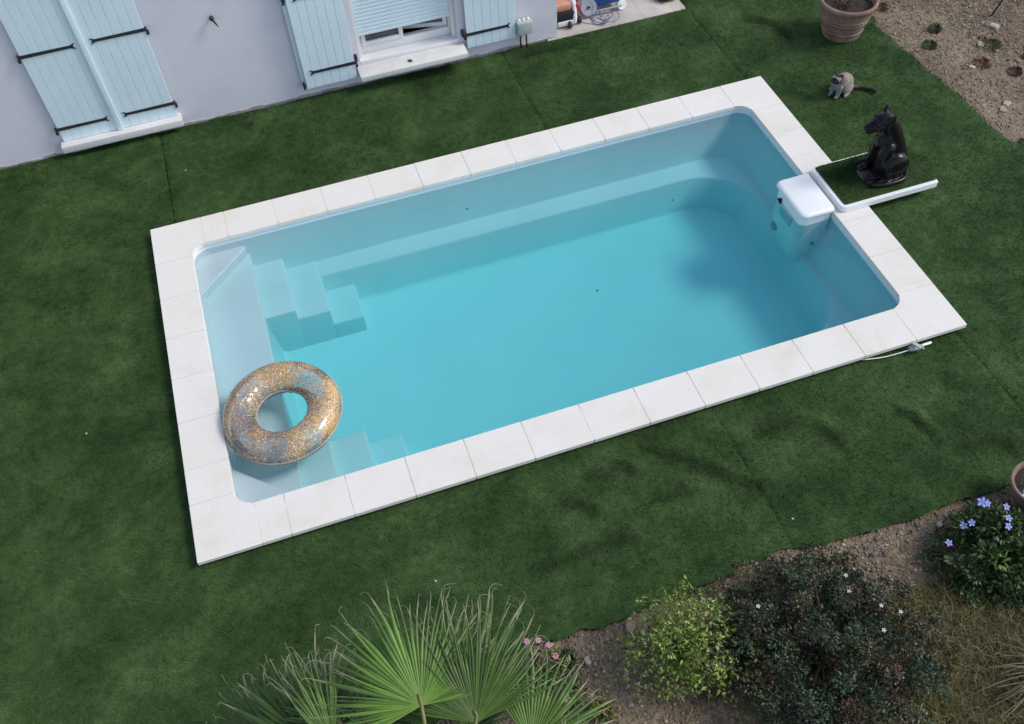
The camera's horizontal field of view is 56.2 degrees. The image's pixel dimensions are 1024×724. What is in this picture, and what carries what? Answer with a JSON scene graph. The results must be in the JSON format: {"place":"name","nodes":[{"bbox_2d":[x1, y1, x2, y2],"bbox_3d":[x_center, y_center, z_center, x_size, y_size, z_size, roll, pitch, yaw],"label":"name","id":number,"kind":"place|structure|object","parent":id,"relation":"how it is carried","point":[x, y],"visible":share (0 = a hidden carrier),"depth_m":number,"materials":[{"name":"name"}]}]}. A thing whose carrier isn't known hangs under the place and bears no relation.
{"place":"outdoors","nodes":[
{"label":"outdoors","id":0,"kind":"place"},
{"bbox_2d":[160,0,1023,723],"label":"ground","id":1,"kind":"structure","parent":0,"point":[1006,132],"depth_m":7.52,"materials":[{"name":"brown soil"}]},
{"bbox_2d":[0,0,556,169],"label":"house","id":2,"kind":"structure","parent":1,"relation":"on","point":[78,75],"depth_m":10.67,"materials":[{"name":"paint"}]},
{"bbox_2d":[359,16,450,53],"bbox_3d":[-1.331,-4.466,10.720,1.160,1.950,0.219,-16,53,-9],"label":"window","id":3,"kind":"structure","parent":2,"relation":"in","point":[381,40],"depth_m":11.38,"materials":[{"name":"white paint"}]},
{"bbox_2d":[515,16,532,48],"bbox_3d":[0.146,-3.983,11.620,0.190,0.409,0.119,-16,53,-9],"label":"utility box","id":4,"kind":"object","parent":2,"relation":"attached to","point":[524,26],"visible":1,"depth_m":11.50,"materials":[{"name":"white paint"}]},
{"bbox_2d":[206,581,617,723],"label":"fan palm","id":5,"kind":"object","parent":1,"relation":"on","point":[453,683],"visible":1,"depth_m":5.64,"materials":[{"name":"green plant"}]},
{"bbox_2d":[0,0,1023,723],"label":"turf","id":6,"kind":"structure","parent":1,"relation":"on","point":[82,506],"depth_m":8.26,"materials":[{"name":"green plant"}]},
{"bbox_2d":[819,0,879,42],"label":"terracotta pot","id":7,"kind":"object","parent":6,"relation":"on","point":[844,21],"visible":1,"depth_m":11.35,"materials":[{"name":"ceramic"}]},
{"bbox_2d":[828,70,876,99],"bbox_3d":[3.856,-3.214,10.866,0.563,0.326,0.272,-8,52,-3],"label":"cat","id":8,"kind":"object","parent":6,"relation":"on","point":[843,82],"visible":1,"depth_m":10.84},
{"bbox_2d":[811,146,937,211],"bbox_3d":[3.733,-1.875,9.943,1.097,0.242,0.660,-16,53,-9],"label":"turf topped cover","id":9,"kind":"object","parent":6,"relation":"on","point":[843,186],"visible":0.67,"depth_m":9.77,"materials":[{"name":"green plastic"}]},
{"bbox_2d":[856,104,909,187],"bbox_3d":[3.740,-2.184,9.553,0.596,0.806,0.459,-11,53,-6],"label":"panther statue","id":10,"kind":"object","parent":9,"relation":"on","point":[885,162],"visible":1,"depth_m":9.56,"materials":[{"name":"black paint"}]},
{"bbox_2d":[862,341,931,359],"bbox_3d":[3.473,-0.094,8.609,0.673,0.089,0.088,-12,53,-6],"label":"valve pipe","id":11,"kind":"object","parent":6,"relation":"on","point":[914,346],"visible":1,"depth_m":8.62,"materials":[{"name":"white plastic"}]},
{"bbox_2d":[517,637,590,722],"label":"pink flowering plant","id":12,"kind":"object","parent":1,"relation":"on","point":[554,658],"visible":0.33,"depth_m":6.83,"materials":[{"name":"green plant"}]},
{"bbox_2d":[150,76,966,564],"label":"swimming pool","id":13,"kind":"structure","parent":1,"relation":"in","point":[450,320],"depth_m":10.10,"materials":[{"name":"liquid"}]},
{"bbox_2d":[771,174,834,259],"bbox_3d":[2.999,-1.474,10.062,0.382,0.768,0.582,-16,53,-9],"label":"pool filter unit","id":14,"kind":"object","parent":13,"relation":"attached to","point":[803,208],"visible":0.96,"depth_m":9.84,"materials":[{"name":"white plastic"}]},
{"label":"water","id":15,"kind":"structure","parent":13,"relation":"in","visible":0},
{"bbox_2d":[222,361,342,465],"bbox_3d":[-2.027,0.433,8.443,1.068,0.305,1.068,-17,55,-8],"label":"swim ring","id":16,"kind":"object","parent":15,"relation":"on","point":[316,405],"visible":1,"depth_m":8.42,"materials":[{"name":"plastic"}]},
{"bbox_2d":[556,647,576,669],"bbox_3d":[0.401,2.190,7.076,0.179,0.087,0.175,35,62,26],"label":"weed","id":17,"kind":"object","parent":1,"relation":"on","point":[568,667],"visible":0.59,"depth_m":7.08,"materials":[{"name":"green plant"}]},
{"bbox_2d":[584,656,590,663],"bbox_3d":[0.558,2.212,7.086,0.043,0.028,0.067,-16,53,-9],"label":"stone","id":18,"kind":"object","parent":1,"relation":"on","point":[587,660],"visible":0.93,"depth_m":7.08,"materials":[{"name":"grey stone"}]},
{"bbox_2d":[583,696,618,723],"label":"yellow weed","id":19,"kind":"object","parent":1,"relation":"on","point":[608,711],"visible":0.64,"depth_m":6.76,"materials":[{"name":"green plant"}]},
{"bbox_2d":[625,622,634,635],"bbox_3d":[0.886,2.010,7.213,0.068,0.056,0.088,18,55,16],"label":"stone","id":20,"kind":"object","parent":1,"relation":"on","point":[630,627],"visible":0.88,"depth_m":7.20,"materials":[{"name":"grey stone"}]},
{"bbox_2d":[610,575,753,706],"bbox_3d":[1.221,1.964,6.758,1.017,0.803,0.964,-16,53,-9],"label":"lime green bush","id":21,"kind":"object","parent":1,"relation":"on","point":[684,649],"visible":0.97,"depth_m":6.73,"materials":[{"name":"green plant"}]},
{"bbox_2d":[726,558,741,580],"bbox_3d":[1.688,1.615,7.482,0.222,0.086,0.237,-16,53,-9],"label":"weed","id":22,"kind":"object","parent":1,"relation":"on","point":[735,572],"visible":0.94,"depth_m":7.45,"materials":[{"name":"green plant"}]},
{"bbox_2d":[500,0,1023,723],"bbox_3d":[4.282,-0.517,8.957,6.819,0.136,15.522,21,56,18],"label":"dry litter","id":23,"kind":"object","parent":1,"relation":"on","point":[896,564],"visible":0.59,"depth_m":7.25,"materials":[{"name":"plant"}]},
{"bbox_2d":[696,540,953,723],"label":"rock rose shrub","id":24,"kind":"object","parent":1,"relation":"on","point":[863,623],"visible":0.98,"depth_m":6.66,"materials":[{"name":"green plant"}]},
{"bbox_2d":[875,2,888,12],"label":"weed","id":25,"kind":"object","parent":1,"relation":"on","point":[883,9],"visible":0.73,"depth_m":11.98,"materials":[{"name":"brown plant"}]},
{"bbox_2d":[753,558,1023,723],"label":"weeds","id":26,"kind":"object","parent":1,"relation":"on","point":[943,714],"visible":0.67,"depth_m":6.95,"materials":[{"name":"plant"}]},
{"bbox_2d":[921,40,936,50],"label":"weed","id":27,"kind":"object","parent":1,"relation":"on","point":[933,43],"visible":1,"depth_m":11.43,"materials":[{"name":"green plant"}]},
{"bbox_2d":[915,547,945,574],"bbox_3d":[3.241,1.532,7.402,0.223,0.100,0.224,-16,53,-9],"label":"weed","id":28,"kind":"object","parent":1,"relation":"on","point":[934,566],"visible":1,"depth_m":7.41,"materials":[{"name":"green plant"}]},
{"bbox_2d":[927,22,941,33],"bbox_3d":[5.152,-4.074,11.677,0.180,0.101,0.175,-16,53,-9],"label":"weed","id":29,"kind":"object","parent":1,"relation":"on","point":[938,28],"visible":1,"depth_m":11.67,"materials":[{"name":"green plant"}]},
{"bbox_2d":[936,521,941,527],"bbox_3d":[3.407,1.298,7.635,0.044,0.030,0.054,-3,52,1],"label":"stone","id":30,"kind":"object","parent":1,"relation":"on","point":[939,524],"visible":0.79,"depth_m":7.62,"materials":[{"name":"grey stone"}]},
{"bbox_2d":[928,640,963,671],"bbox_3d":[3.147,2.135,6.968,0.262,0.079,0.261,-16,53,-9],"label":"weed","id":31,"kind":"object","parent":1,"relation":"on","point":[948,662],"visible":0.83,"depth_m":6.96,"materials":[{"name":"green plant"}]},
{"bbox_2d":[926,494,1023,610],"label":"plumbago bush","id":32,"kind":"object","parent":1,"relation":"on","point":[999,536],"visible":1,"depth_m":7.16,"materials":[{"name":"green plant"}]},
{"bbox_2d":[977,41,983,46],"bbox_3d":[5.603,-3.793,11.456,0.070,0.050,0.110,13,54,13],"label":"stone","id":33,"kind":"object","parent":1,"relation":"on","point":[980,44],"visible":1,"depth_m":11.43,"materials":[{"name":"beige stone"}]},
{"bbox_2d":[969,57,991,69],"bbox_3d":[5.480,-3.495,11.196,0.243,0.071,0.246,-16,53,-9],"label":"weed","id":34,"kind":"object","parent":1,"relation":"on","point":[984,59],"visible":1,"depth_m":11.20,"materials":[{"name":"brown plant"}]},
{"bbox_2d":[981,37,1003,52],"bbox_3d":[5.708,-3.791,11.416,0.278,0.089,0.274,-16,53,-9],"label":"weed","id":35,"kind":"object","parent":1,"relation":"on","point":[993,40],"visible":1,"depth_m":11.41,"materials":[{"name":"green plant"}]},
{"bbox_2d":[988,23,999,30],"bbox_3d":[5.862,-4.081,11.658,0.130,0.060,0.084,37,63,27],"label":"stone","id":36,"kind":"object","parent":1,"relation":"on","point":[995,26],"visible":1,"depth_m":11.63,"materials":[{"name":"white stone"}]},
{"bbox_2d":[990,0,1002,15],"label":"stake","id":37,"kind":"object","parent":1,"relation":"on","point":[996,8],"visible":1,"depth_m":11.73,"materials":[{"name":"black metal"}]},
{"bbox_2d":[977,635,1023,720],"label":"dry grass clump","id":38,"kind":"object","parent":1,"relation":"on","point":[1022,686],"visible":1,"depth_m":6.73,"materials":[{"name":"beige plant"}]},
{"bbox_2d":[1000,106,1006,111],"bbox_3d":[5.494,-2.825,10.716,0.072,0.037,0.105,17,55,15],"label":"stone","id":39,"kind":"object","parent":1,"relation":"on","point":[1003,108],"visible":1,"depth_m":10.70,"materials":[{"name":"beige stone"}]},
{"bbox_2d":[1002,100,1011,106],"bbox_3d":[5.557,-2.901,10.761,0.078,0.038,0.108,32,60,24],"label":"stone","id":40,"kind":"object","parent":1,"relation":"on","point":[1006,103],"visible":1,"depth_m":10.74,"materials":[{"name":"beige stone"}]},
{"bbox_2d":[1006,66,1023,76],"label":"weed","id":41,"kind":"object","parent":1,"relation":"on","point":[1018,71],"visible":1,"depth_m":11.05,"materials":[{"name":"brown plant"}]},
{"bbox_2d":[1009,600,1023,624],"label":"weed","id":42,"kind":"object","parent":1,"relation":"on","point":[1017,613],"visible":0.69,"depth_m":7.11,"materials":[{"name":"green plant"}]},
{"bbox_2d":[1010,461,1023,513],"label":"terracotta pot","id":43,"kind":"object","parent":1,"relation":"on","point":[1017,484],"visible":0.93,"depth_m":7.55,"materials":[{"name":"ceramic"}]},
{"bbox_2d":[1011,680,1023,705],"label":"weed","id":44,"kind":"object","parent":1,"relation":"on","point":[1020,690],"visible":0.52,"depth_m":6.78,"materials":[{"name":"green plant"}]},
{"bbox_2d":[1017,137,1023,145],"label":"weed","id":45,"kind":"object","parent":1,"relation":"on","point":[1020,140],"visible":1,"depth_m":10.33,"materials":[{"name":"green plant"}]},
{"bbox_2d":[547,0,684,40],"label":"patio","id":46,"kind":"structure","parent":0,"point":[636,10],"depth_m":12.10,"materials":[{"name":"beige concrete"}]},
{"bbox_2d":[557,0,581,27],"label":"garden machine","id":47,"kind":"object","parent":46,"relation":"on","point":[568,13],"visible":0.94,"depth_m":11.86,"materials":[{"name":"white paint"}]},
{"bbox_2d":[570,0,625,16],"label":"pool cleaner cart","id":48,"kind":"object","parent":46,"relation":"on","point":[586,9],"visible":0.98,"depth_m":12.03,"materials":[{"name":"white plastic"}]},
{"bbox_2d":[582,3,619,25],"bbox_3d":[1.107,-4.423,11.989,0.495,0.252,0.368,15,55,15],"label":"coiled cable","id":49,"kind":"object","parent":46,"relation":"on","point":[601,16],"visible":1,"depth_m":12.02,"materials":[{"name":"plastic"}]}
]}

